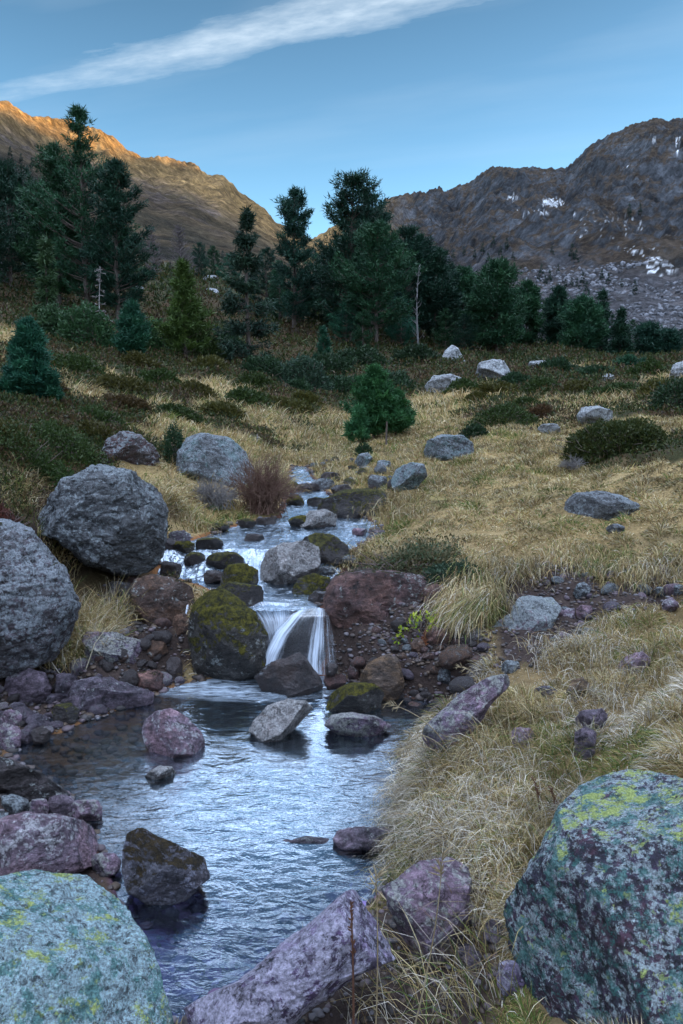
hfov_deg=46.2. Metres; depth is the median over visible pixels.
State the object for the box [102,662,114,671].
stone
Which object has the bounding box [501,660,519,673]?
rock
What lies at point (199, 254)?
stone pine
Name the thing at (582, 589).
rock
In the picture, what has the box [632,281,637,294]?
mountain tree
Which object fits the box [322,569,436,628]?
boulder
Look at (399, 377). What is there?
heath bush
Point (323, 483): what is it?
rock
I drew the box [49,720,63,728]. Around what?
stone
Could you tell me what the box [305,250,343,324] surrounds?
stone pine
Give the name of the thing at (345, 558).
rock
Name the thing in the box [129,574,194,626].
boulder
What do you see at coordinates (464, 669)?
grass stalk
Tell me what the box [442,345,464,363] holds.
boulder
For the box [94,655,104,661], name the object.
stone
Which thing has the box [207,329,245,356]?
shrub
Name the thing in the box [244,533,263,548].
rock
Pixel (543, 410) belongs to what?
shrub
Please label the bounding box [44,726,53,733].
stone
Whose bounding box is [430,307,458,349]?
stone pine
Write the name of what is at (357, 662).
stone
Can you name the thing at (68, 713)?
rock
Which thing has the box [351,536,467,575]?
shrub
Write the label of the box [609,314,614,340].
spruce tree
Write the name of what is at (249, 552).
waterfall
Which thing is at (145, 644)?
stone
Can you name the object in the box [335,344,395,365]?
heath bush
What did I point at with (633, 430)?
shrub
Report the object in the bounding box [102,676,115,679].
stone
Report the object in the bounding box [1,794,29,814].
rock
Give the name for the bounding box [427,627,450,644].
rock
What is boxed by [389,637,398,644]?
stone
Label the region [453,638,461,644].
stone
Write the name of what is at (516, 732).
rock
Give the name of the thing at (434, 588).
rock
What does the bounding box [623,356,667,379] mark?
heath bush
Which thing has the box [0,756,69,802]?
boulder
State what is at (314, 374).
shrub
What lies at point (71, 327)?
shrub
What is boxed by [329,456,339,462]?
stone
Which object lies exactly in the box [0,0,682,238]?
sky
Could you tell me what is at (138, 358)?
heath bush
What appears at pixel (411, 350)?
heath bush
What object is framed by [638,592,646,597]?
stone
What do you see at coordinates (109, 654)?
rock
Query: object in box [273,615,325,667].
boulder
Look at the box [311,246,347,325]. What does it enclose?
stone pine
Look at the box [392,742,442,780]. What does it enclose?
grass stalk
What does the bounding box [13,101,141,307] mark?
stone pine
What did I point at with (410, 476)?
rock
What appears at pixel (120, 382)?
heath bush
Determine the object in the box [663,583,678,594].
stone
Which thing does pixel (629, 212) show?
mountain tree
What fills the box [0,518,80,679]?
boulder
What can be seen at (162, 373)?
heath bush
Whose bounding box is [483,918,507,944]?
rock
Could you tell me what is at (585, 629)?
stone
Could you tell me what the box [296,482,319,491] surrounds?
rock
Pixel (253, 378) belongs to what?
heath bush
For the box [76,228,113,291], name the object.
stone pine
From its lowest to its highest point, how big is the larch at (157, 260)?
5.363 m
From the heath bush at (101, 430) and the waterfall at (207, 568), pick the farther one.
the heath bush at (101, 430)
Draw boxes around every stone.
[0,702,7,709]
[6,693,19,702]
[14,706,34,720]
[18,721,26,726]
[21,728,33,746]
[24,724,37,728]
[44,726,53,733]
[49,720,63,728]
[69,658,90,675]
[89,704,107,715]
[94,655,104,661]
[98,659,107,666]
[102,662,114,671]
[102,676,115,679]
[118,648,127,659]
[119,589,130,600]
[119,628,128,635]
[119,669,138,685]
[120,654,128,661]
[125,576,138,582]
[126,621,142,627]
[137,659,146,667]
[139,638,150,649]
[144,634,154,640]
[146,661,156,669]
[152,630,171,643]
[153,618,171,627]
[153,654,161,660]
[161,671,172,686]
[174,676,184,683]
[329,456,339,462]
[343,478,355,485]
[350,656,364,670]
[357,468,366,474]
[371,626,380,633]
[374,465,386,473]
[378,639,386,644]
[387,479,391,490]
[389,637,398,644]
[390,617,406,631]
[391,646,398,652]
[398,652,406,659]
[401,638,407,643]
[402,644,410,650]
[402,668,413,679]
[406,701,424,720]
[409,652,417,657]
[409,689,418,695]
[419,691,432,700]
[421,646,427,652]
[422,652,434,659]
[423,625,435,637]
[428,703,443,716]
[430,666,438,673]
[435,645,444,651]
[438,644,472,668]
[449,676,474,693]
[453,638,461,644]
[462,637,472,643]
[468,641,476,647]
[470,655,480,662]
[476,642,489,651]
[551,576,563,583]
[555,632,567,637]
[579,627,595,635]
[583,614,592,620]
[601,583,618,594]
[602,601,620,612]
[606,570,618,578]
[637,583,653,594]
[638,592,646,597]
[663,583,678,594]
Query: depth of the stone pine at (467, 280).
57.63 m
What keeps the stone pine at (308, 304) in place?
on the ground at (100, 578)
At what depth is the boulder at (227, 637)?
5.17 m
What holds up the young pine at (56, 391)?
on the ground at (100, 578)
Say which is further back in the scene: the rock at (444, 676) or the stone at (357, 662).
the stone at (357, 662)
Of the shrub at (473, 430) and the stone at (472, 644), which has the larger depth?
the shrub at (473, 430)
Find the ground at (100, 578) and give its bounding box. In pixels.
[0,258,682,1023]
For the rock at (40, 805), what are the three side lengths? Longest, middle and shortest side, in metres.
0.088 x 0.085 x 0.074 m
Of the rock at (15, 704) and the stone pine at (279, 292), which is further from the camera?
the stone pine at (279, 292)
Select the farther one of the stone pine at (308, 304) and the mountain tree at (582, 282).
the mountain tree at (582, 282)
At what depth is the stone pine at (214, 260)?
88.90 m
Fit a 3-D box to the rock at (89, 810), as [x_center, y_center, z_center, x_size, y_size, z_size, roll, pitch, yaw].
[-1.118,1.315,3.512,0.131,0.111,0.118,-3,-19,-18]
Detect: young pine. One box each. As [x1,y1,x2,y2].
[0,313,60,397]
[0,376,29,400]
[35,366,64,405]
[110,297,155,353]
[146,256,218,362]
[311,325,332,359]
[337,363,408,437]
[339,403,372,442]
[380,386,418,434]
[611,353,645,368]
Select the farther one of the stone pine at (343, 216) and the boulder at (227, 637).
the stone pine at (343, 216)
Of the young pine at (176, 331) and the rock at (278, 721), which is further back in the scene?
the young pine at (176, 331)
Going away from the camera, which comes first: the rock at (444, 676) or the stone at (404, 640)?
the rock at (444, 676)
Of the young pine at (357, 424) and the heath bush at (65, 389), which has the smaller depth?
the heath bush at (65, 389)
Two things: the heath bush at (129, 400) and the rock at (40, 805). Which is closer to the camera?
the rock at (40, 805)
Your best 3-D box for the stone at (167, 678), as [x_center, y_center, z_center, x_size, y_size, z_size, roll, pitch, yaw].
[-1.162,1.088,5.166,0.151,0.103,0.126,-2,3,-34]
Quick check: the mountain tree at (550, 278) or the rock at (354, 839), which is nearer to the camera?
the rock at (354, 839)
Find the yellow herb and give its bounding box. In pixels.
[391,604,443,643]
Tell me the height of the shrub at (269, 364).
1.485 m
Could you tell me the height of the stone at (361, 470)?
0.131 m
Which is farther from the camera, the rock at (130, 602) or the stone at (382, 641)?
the rock at (130, 602)
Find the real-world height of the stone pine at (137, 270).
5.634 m
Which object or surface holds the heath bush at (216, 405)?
on the ground at (100, 578)
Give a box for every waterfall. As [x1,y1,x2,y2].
[181,564,196,580]
[203,566,215,580]
[240,548,256,562]
[250,602,297,649]
[265,608,338,672]
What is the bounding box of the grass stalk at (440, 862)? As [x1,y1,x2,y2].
[414,846,454,1023]
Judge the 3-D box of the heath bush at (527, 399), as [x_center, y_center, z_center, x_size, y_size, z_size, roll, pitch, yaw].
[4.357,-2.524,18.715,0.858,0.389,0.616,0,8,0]
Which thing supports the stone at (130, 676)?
on the ground at (100, 578)
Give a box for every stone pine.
[0,157,41,286]
[0,200,20,282]
[9,139,94,304]
[11,178,62,276]
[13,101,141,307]
[50,213,82,291]
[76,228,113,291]
[77,156,161,318]
[109,229,146,294]
[190,242,209,276]
[203,245,223,274]
[215,253,241,278]
[248,246,286,315]
[263,259,291,320]
[266,185,326,330]
[281,276,317,321]
[291,252,326,322]
[305,166,387,340]
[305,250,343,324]
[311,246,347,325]
[326,295,364,345]
[328,218,427,349]
[335,188,407,339]
[351,311,376,347]
[382,297,419,348]
[385,222,444,342]
[394,235,440,333]
[411,245,465,346]
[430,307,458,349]
[438,262,461,331]
[449,264,477,342]
[451,312,480,350]
[462,255,533,352]
[512,278,546,348]
[539,297,550,341]
[542,283,571,345]
[555,290,610,351]
[627,319,638,349]
[631,318,665,354]
[652,324,682,353]
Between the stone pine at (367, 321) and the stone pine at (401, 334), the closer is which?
the stone pine at (367, 321)
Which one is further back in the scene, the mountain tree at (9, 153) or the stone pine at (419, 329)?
the mountain tree at (9, 153)
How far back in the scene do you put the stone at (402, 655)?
5.08 m
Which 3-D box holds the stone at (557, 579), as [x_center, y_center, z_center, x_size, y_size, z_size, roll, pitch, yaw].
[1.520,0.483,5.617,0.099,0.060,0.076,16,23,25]
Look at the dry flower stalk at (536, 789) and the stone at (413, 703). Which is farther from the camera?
the stone at (413, 703)
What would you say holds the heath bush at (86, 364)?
on the ground at (100, 578)
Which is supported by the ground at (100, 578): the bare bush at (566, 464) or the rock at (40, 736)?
the bare bush at (566, 464)
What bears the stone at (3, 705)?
on the ground at (100, 578)
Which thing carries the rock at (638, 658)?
on the ground at (100, 578)
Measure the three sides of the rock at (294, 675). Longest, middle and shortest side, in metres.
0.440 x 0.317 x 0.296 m
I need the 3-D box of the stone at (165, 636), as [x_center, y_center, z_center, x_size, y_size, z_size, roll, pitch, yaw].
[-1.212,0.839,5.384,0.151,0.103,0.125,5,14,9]
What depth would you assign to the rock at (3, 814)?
3.23 m
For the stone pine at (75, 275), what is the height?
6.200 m
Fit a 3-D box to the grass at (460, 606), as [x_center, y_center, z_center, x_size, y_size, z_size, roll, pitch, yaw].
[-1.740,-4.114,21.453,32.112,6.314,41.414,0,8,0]
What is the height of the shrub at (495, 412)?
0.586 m
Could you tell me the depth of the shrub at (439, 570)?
5.58 m
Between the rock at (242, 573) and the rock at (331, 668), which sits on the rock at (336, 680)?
the rock at (331, 668)
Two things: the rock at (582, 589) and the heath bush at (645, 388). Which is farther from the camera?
the heath bush at (645, 388)
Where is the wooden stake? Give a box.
[385,421,387,445]
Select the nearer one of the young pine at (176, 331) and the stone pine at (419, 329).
the young pine at (176, 331)
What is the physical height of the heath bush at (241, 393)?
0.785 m
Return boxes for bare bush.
[189,471,243,509]
[222,450,309,515]
[555,455,587,469]
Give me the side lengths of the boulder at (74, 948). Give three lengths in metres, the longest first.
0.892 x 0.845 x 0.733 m
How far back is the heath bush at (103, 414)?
10.83 m
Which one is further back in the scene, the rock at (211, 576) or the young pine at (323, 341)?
the young pine at (323, 341)
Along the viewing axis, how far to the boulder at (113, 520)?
5.77 m
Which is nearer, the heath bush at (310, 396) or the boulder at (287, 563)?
the boulder at (287, 563)
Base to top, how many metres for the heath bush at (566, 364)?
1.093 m
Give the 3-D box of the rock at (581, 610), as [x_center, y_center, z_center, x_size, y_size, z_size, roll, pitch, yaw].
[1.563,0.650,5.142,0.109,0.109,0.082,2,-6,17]
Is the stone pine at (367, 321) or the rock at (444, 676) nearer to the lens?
the rock at (444, 676)
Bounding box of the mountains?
[0,100,682,342]
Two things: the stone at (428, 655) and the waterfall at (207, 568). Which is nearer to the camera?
the stone at (428, 655)
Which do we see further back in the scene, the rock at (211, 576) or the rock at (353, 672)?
the rock at (211, 576)
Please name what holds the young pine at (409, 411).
on the ground at (100, 578)
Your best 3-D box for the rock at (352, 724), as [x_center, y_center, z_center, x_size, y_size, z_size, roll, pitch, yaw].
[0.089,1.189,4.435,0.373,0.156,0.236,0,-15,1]
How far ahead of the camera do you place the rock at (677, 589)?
5.00 m
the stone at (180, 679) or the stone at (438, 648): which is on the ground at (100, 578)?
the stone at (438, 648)
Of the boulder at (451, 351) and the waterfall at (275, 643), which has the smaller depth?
the waterfall at (275, 643)
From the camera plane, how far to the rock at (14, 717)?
4.49 m
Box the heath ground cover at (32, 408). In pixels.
[0,252,682,629]
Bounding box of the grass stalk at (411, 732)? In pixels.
[402,727,456,769]
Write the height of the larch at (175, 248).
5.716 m
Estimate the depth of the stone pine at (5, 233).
47.85 m
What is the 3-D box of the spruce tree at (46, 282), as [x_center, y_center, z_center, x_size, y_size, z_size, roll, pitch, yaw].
[-13.673,-10.490,36.927,1.641,4.860,1.940,0,8,0]
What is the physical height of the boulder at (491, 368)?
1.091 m
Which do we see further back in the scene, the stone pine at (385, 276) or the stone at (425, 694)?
the stone pine at (385, 276)
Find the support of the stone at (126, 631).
on the ground at (100, 578)
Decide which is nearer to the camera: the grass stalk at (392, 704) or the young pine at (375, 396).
the grass stalk at (392, 704)
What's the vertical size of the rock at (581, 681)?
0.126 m
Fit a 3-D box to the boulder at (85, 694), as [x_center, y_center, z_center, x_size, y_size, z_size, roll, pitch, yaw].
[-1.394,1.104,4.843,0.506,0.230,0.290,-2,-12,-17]
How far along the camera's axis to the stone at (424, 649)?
5.09 m
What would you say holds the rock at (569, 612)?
on the ground at (100, 578)
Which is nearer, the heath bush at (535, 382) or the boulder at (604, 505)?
the boulder at (604, 505)
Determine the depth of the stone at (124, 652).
5.12 m
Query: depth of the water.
3.84 m
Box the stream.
[157,466,375,610]
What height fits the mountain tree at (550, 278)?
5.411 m
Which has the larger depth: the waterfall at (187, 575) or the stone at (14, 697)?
the waterfall at (187, 575)
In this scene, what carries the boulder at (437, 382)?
on the ground at (100, 578)
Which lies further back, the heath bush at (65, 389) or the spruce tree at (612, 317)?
the spruce tree at (612, 317)
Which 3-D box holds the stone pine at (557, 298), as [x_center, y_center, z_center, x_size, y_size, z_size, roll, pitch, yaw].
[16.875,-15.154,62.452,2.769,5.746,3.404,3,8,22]
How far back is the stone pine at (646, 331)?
58.18 m
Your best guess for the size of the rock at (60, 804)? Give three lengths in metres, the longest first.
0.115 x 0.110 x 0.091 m
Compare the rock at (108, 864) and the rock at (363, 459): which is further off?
the rock at (363, 459)
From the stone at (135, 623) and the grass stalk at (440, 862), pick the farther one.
the stone at (135, 623)
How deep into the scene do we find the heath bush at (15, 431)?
6.82 m
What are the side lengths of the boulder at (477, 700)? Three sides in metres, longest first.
0.396 x 0.388 x 0.221 m
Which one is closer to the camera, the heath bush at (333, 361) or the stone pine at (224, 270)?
the heath bush at (333, 361)
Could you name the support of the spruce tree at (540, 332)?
on the ground at (100, 578)
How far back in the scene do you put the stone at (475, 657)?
4.84 m
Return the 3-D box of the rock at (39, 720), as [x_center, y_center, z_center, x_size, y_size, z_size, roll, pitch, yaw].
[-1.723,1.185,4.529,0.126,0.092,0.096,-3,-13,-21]
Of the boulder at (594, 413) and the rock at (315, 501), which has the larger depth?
the boulder at (594, 413)
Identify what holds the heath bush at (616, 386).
on the ground at (100, 578)
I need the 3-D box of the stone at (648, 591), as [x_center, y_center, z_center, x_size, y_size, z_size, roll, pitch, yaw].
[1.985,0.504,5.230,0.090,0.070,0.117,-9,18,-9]
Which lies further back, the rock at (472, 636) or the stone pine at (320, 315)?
the stone pine at (320, 315)
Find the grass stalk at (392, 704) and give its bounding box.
[382,700,449,752]
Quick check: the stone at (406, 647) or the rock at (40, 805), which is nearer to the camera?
the rock at (40, 805)
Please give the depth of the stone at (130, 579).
6.06 m
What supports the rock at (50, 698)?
on the ground at (100, 578)
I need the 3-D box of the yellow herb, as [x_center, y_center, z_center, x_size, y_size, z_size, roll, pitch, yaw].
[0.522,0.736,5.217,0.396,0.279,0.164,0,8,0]
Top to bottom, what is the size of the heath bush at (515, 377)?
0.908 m
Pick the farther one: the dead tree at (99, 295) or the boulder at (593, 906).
the dead tree at (99, 295)
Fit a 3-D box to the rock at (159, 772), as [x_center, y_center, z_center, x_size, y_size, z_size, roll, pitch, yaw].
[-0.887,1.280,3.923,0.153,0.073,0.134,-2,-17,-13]
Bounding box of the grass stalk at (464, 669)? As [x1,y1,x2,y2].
[455,663,478,680]
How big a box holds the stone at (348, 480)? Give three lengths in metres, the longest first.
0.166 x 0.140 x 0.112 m
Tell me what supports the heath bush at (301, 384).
on the ground at (100, 578)
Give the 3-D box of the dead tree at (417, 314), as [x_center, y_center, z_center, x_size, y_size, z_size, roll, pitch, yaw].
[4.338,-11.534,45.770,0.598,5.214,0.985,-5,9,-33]
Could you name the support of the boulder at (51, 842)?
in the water
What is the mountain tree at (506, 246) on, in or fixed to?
on the mountains
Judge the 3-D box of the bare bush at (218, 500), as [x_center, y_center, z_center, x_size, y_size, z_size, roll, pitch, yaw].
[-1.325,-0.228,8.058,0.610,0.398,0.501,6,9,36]
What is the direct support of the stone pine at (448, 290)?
on the ground at (100, 578)
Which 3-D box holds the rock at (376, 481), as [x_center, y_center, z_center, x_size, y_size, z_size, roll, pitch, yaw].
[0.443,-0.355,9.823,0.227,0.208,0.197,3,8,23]
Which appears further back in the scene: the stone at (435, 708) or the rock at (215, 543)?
the rock at (215, 543)
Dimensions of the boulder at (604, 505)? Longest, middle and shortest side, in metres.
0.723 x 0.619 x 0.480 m
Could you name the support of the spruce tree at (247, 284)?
on the ground at (100, 578)
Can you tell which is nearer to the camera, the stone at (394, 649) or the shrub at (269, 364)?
the stone at (394, 649)
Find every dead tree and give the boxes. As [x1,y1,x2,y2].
[91,267,113,322]
[412,266,422,343]
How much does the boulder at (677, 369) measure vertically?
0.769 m
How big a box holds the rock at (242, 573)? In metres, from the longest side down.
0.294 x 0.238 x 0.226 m
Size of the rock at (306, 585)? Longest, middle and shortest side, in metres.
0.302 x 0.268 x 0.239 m
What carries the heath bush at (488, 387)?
on the ground at (100, 578)
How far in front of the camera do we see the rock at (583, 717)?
3.28 m
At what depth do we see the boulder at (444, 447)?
11.46 m
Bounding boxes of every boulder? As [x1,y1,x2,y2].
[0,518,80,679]
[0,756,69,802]
[0,811,98,875]
[0,869,173,1023]
[38,464,168,577]
[67,677,153,711]
[100,431,159,465]
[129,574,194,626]
[176,433,254,485]
[184,889,395,1023]
[187,587,267,683]
[260,540,320,593]
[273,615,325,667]
[283,836,336,850]
[303,533,349,567]
[317,488,386,521]
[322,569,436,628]
[422,674,509,754]
[423,434,473,460]
[425,374,460,392]
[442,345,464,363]
[476,359,509,380]
[494,595,560,630]
[503,769,682,1023]
[528,360,544,368]
[564,490,640,520]
[577,405,612,424]
[669,361,682,377]
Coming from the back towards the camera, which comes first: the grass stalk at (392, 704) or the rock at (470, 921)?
the grass stalk at (392, 704)
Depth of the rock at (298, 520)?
7.66 m
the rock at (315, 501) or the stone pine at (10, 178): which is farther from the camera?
the stone pine at (10, 178)
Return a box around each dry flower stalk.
[347,901,355,1023]
[530,776,543,809]
[548,786,558,812]
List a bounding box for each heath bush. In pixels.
[0,416,64,486]
[0,418,44,468]
[2,349,57,366]
[21,448,73,488]
[27,418,112,466]
[52,350,105,376]
[59,381,73,395]
[61,404,129,428]
[73,419,112,449]
[87,368,155,397]
[102,391,157,415]
[117,349,166,368]
[136,367,181,387]
[156,402,206,425]
[164,379,222,400]
[185,354,241,376]
[195,398,251,421]
[224,385,273,408]
[231,370,279,391]
[264,394,316,414]
[280,377,317,393]
[291,389,328,410]
[306,350,361,375]
[315,372,356,398]
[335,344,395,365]
[354,367,419,393]
[389,342,442,366]
[442,376,479,395]
[460,389,493,404]
[471,380,522,396]
[494,370,530,385]
[514,396,538,407]
[518,374,561,395]
[533,355,577,374]
[554,379,597,396]
[567,363,614,379]
[584,381,639,397]
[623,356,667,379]
[632,377,677,396]
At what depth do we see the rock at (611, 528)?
6.17 m
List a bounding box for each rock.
[0,709,21,724]
[0,723,20,749]
[0,811,8,817]
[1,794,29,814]
[4,668,52,703]
[11,702,26,709]
[25,713,48,726]
[29,798,48,813]
[31,727,50,746]
[45,693,63,703]
[48,794,73,815]
[51,703,78,724]
[55,672,75,698]
[71,799,102,822]
[81,631,141,663]
[91,852,120,876]
[108,581,131,598]
[111,600,136,620]
[122,828,209,911]
[137,670,164,690]
[142,708,204,757]
[145,765,175,779]
[147,640,168,659]
[159,561,181,578]
[164,538,174,551]
[166,657,182,677]
[168,530,190,540]
[172,613,188,635]
[174,541,194,553]
[183,552,206,568]
[195,537,223,551]
[203,570,222,585]
[205,523,228,530]
[206,551,243,571]
[219,582,263,606]
[220,563,258,585]
[238,518,255,528]
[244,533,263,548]
[248,698,312,742]
[254,652,322,697]
[256,517,276,524]
[286,495,304,506]
[288,515,305,528]
[292,573,330,601]
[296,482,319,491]
[300,509,336,530]
[307,497,322,507]
[308,591,324,602]
[311,478,334,490]
[316,566,335,576]
[320,472,338,478]
[323,673,346,689]
[324,712,390,736]
[325,662,337,676]
[326,682,384,712]
[331,484,350,493]
[333,826,394,852]
[342,555,358,565]
[348,665,358,679]
[352,528,366,535]
[354,452,372,465]
[360,654,404,704]
[368,475,386,488]
[377,460,390,466]
[381,857,471,969]
[391,462,427,491]
[411,638,425,652]
[423,583,450,606]
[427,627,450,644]
[437,668,450,684]
[453,943,481,970]
[467,902,479,927]
[468,627,482,639]
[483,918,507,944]
[496,960,524,996]
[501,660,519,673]
[509,727,534,747]
[533,685,557,699]
[538,423,559,433]
[563,608,574,618]
[566,677,589,701]
[573,582,591,598]
[574,726,596,760]
[575,708,607,728]
[576,605,592,619]
[606,523,624,534]
[617,651,651,674]
[655,587,665,596]
[661,597,678,611]
[674,585,682,595]
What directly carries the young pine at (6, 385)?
on the ground at (100, 578)
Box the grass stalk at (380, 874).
[367,864,387,1023]
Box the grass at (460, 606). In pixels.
[0,320,682,1023]
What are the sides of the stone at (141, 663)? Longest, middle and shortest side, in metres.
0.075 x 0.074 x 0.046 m
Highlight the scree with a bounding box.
[461,257,682,339]
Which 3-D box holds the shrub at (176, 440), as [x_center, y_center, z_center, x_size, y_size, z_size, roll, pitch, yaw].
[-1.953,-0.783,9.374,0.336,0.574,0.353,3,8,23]
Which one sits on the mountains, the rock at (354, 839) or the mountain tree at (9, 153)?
the mountain tree at (9, 153)
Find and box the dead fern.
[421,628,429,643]
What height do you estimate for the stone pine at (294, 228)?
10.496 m
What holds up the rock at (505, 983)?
on the ground at (100, 578)
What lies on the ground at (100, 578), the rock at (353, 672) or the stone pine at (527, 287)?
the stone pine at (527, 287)
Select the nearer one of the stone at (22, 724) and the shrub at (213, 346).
the stone at (22, 724)
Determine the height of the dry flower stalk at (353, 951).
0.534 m
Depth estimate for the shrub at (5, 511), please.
5.64 m
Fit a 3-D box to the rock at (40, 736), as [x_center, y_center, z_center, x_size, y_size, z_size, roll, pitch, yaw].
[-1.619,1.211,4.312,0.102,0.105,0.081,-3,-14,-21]
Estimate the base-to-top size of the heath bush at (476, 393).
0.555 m
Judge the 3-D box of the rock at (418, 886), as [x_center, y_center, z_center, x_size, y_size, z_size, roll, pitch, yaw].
[0.269,1.269,2.542,0.292,0.335,0.220,1,-26,6]
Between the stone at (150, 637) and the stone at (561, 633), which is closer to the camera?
the stone at (561, 633)
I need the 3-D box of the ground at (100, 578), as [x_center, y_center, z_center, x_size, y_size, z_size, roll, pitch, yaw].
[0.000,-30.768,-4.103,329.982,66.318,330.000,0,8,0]
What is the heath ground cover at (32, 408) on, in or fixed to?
on the ground at (100, 578)
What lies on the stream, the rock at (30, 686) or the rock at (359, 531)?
the rock at (359, 531)
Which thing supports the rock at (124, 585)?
on the ground at (100, 578)
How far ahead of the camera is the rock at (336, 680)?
5.10 m
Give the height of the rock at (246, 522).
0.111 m
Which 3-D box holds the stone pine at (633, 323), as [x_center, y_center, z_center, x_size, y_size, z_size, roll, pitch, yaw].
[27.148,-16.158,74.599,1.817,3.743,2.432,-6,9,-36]
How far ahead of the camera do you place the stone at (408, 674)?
5.00 m
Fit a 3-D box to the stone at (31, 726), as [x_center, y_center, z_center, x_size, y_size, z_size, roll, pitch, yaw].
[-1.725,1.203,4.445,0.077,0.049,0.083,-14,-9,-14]
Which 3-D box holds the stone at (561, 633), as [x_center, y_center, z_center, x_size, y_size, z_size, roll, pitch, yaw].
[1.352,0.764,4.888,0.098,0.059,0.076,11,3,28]
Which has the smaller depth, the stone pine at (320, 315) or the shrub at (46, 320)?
the shrub at (46, 320)
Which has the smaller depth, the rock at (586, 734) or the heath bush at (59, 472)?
the rock at (586, 734)
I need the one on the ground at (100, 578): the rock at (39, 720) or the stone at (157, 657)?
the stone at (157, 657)
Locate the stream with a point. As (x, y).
(294, 530)
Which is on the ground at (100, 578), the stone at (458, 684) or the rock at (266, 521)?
the stone at (458, 684)
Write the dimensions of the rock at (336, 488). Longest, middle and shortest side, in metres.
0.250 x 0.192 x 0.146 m
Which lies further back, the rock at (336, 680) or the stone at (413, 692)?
the rock at (336, 680)
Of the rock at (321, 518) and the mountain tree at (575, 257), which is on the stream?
the rock at (321, 518)
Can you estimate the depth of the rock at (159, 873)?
2.92 m
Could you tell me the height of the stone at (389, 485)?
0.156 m
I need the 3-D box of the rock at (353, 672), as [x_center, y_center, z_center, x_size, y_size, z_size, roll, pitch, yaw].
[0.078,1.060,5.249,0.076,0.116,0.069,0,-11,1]
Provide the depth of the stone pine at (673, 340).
58.15 m
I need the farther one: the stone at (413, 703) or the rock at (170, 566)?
the rock at (170, 566)
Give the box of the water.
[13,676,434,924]
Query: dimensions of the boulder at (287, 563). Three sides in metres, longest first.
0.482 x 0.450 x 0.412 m
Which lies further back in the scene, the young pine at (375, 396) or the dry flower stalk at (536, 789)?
the young pine at (375, 396)
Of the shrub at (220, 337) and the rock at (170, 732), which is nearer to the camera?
the rock at (170, 732)
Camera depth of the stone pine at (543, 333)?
78.11 m
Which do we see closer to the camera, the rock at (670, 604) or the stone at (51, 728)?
the stone at (51, 728)
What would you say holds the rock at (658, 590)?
on the ground at (100, 578)
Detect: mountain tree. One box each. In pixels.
[7,146,13,158]
[503,237,508,249]
[545,270,552,281]
[568,244,576,261]
[572,248,579,262]
[580,273,584,286]
[583,281,590,294]
[627,203,631,217]
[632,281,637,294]
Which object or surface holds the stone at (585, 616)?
on the ground at (100, 578)
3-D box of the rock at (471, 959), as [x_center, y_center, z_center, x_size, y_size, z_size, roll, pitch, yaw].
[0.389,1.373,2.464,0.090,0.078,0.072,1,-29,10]
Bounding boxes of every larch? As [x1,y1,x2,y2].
[141,226,166,272]
[167,224,197,271]
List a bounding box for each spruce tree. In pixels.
[28,231,60,326]
[210,204,280,360]
[528,286,545,343]
[583,288,612,352]
[602,304,636,353]
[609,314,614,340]
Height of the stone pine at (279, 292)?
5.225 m
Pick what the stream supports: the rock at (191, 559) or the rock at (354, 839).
the rock at (191, 559)
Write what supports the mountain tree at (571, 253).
on the mountains
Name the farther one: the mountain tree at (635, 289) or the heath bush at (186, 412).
the mountain tree at (635, 289)
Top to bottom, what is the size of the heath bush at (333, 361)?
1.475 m
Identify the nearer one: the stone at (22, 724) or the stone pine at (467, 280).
the stone at (22, 724)
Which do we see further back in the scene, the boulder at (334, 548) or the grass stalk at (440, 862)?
the boulder at (334, 548)
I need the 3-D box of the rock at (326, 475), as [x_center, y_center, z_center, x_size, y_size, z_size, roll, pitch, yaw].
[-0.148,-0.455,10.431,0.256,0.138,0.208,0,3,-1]
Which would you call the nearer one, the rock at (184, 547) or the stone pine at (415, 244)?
the rock at (184, 547)
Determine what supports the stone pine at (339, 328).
on the ground at (100, 578)
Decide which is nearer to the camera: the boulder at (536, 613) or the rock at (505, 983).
the rock at (505, 983)
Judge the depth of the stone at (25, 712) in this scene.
4.57 m
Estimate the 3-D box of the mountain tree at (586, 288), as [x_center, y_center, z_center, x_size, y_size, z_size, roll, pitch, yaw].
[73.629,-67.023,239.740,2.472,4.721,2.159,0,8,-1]
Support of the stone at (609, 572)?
on the ground at (100, 578)
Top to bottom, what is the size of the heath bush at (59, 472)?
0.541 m
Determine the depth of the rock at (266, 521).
7.79 m
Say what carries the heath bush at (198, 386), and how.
on the ground at (100, 578)
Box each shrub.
[0,502,30,526]
[36,302,75,342]
[53,299,116,350]
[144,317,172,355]
[160,421,184,464]
[183,333,227,360]
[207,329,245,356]
[239,352,291,382]
[278,350,334,396]
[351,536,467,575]
[354,441,372,454]
[423,557,484,592]
[456,422,488,439]
[464,400,540,426]
[525,402,557,420]
[548,416,668,465]
[646,377,682,412]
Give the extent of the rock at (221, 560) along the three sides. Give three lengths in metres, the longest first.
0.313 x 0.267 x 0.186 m
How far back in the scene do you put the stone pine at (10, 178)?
52.76 m

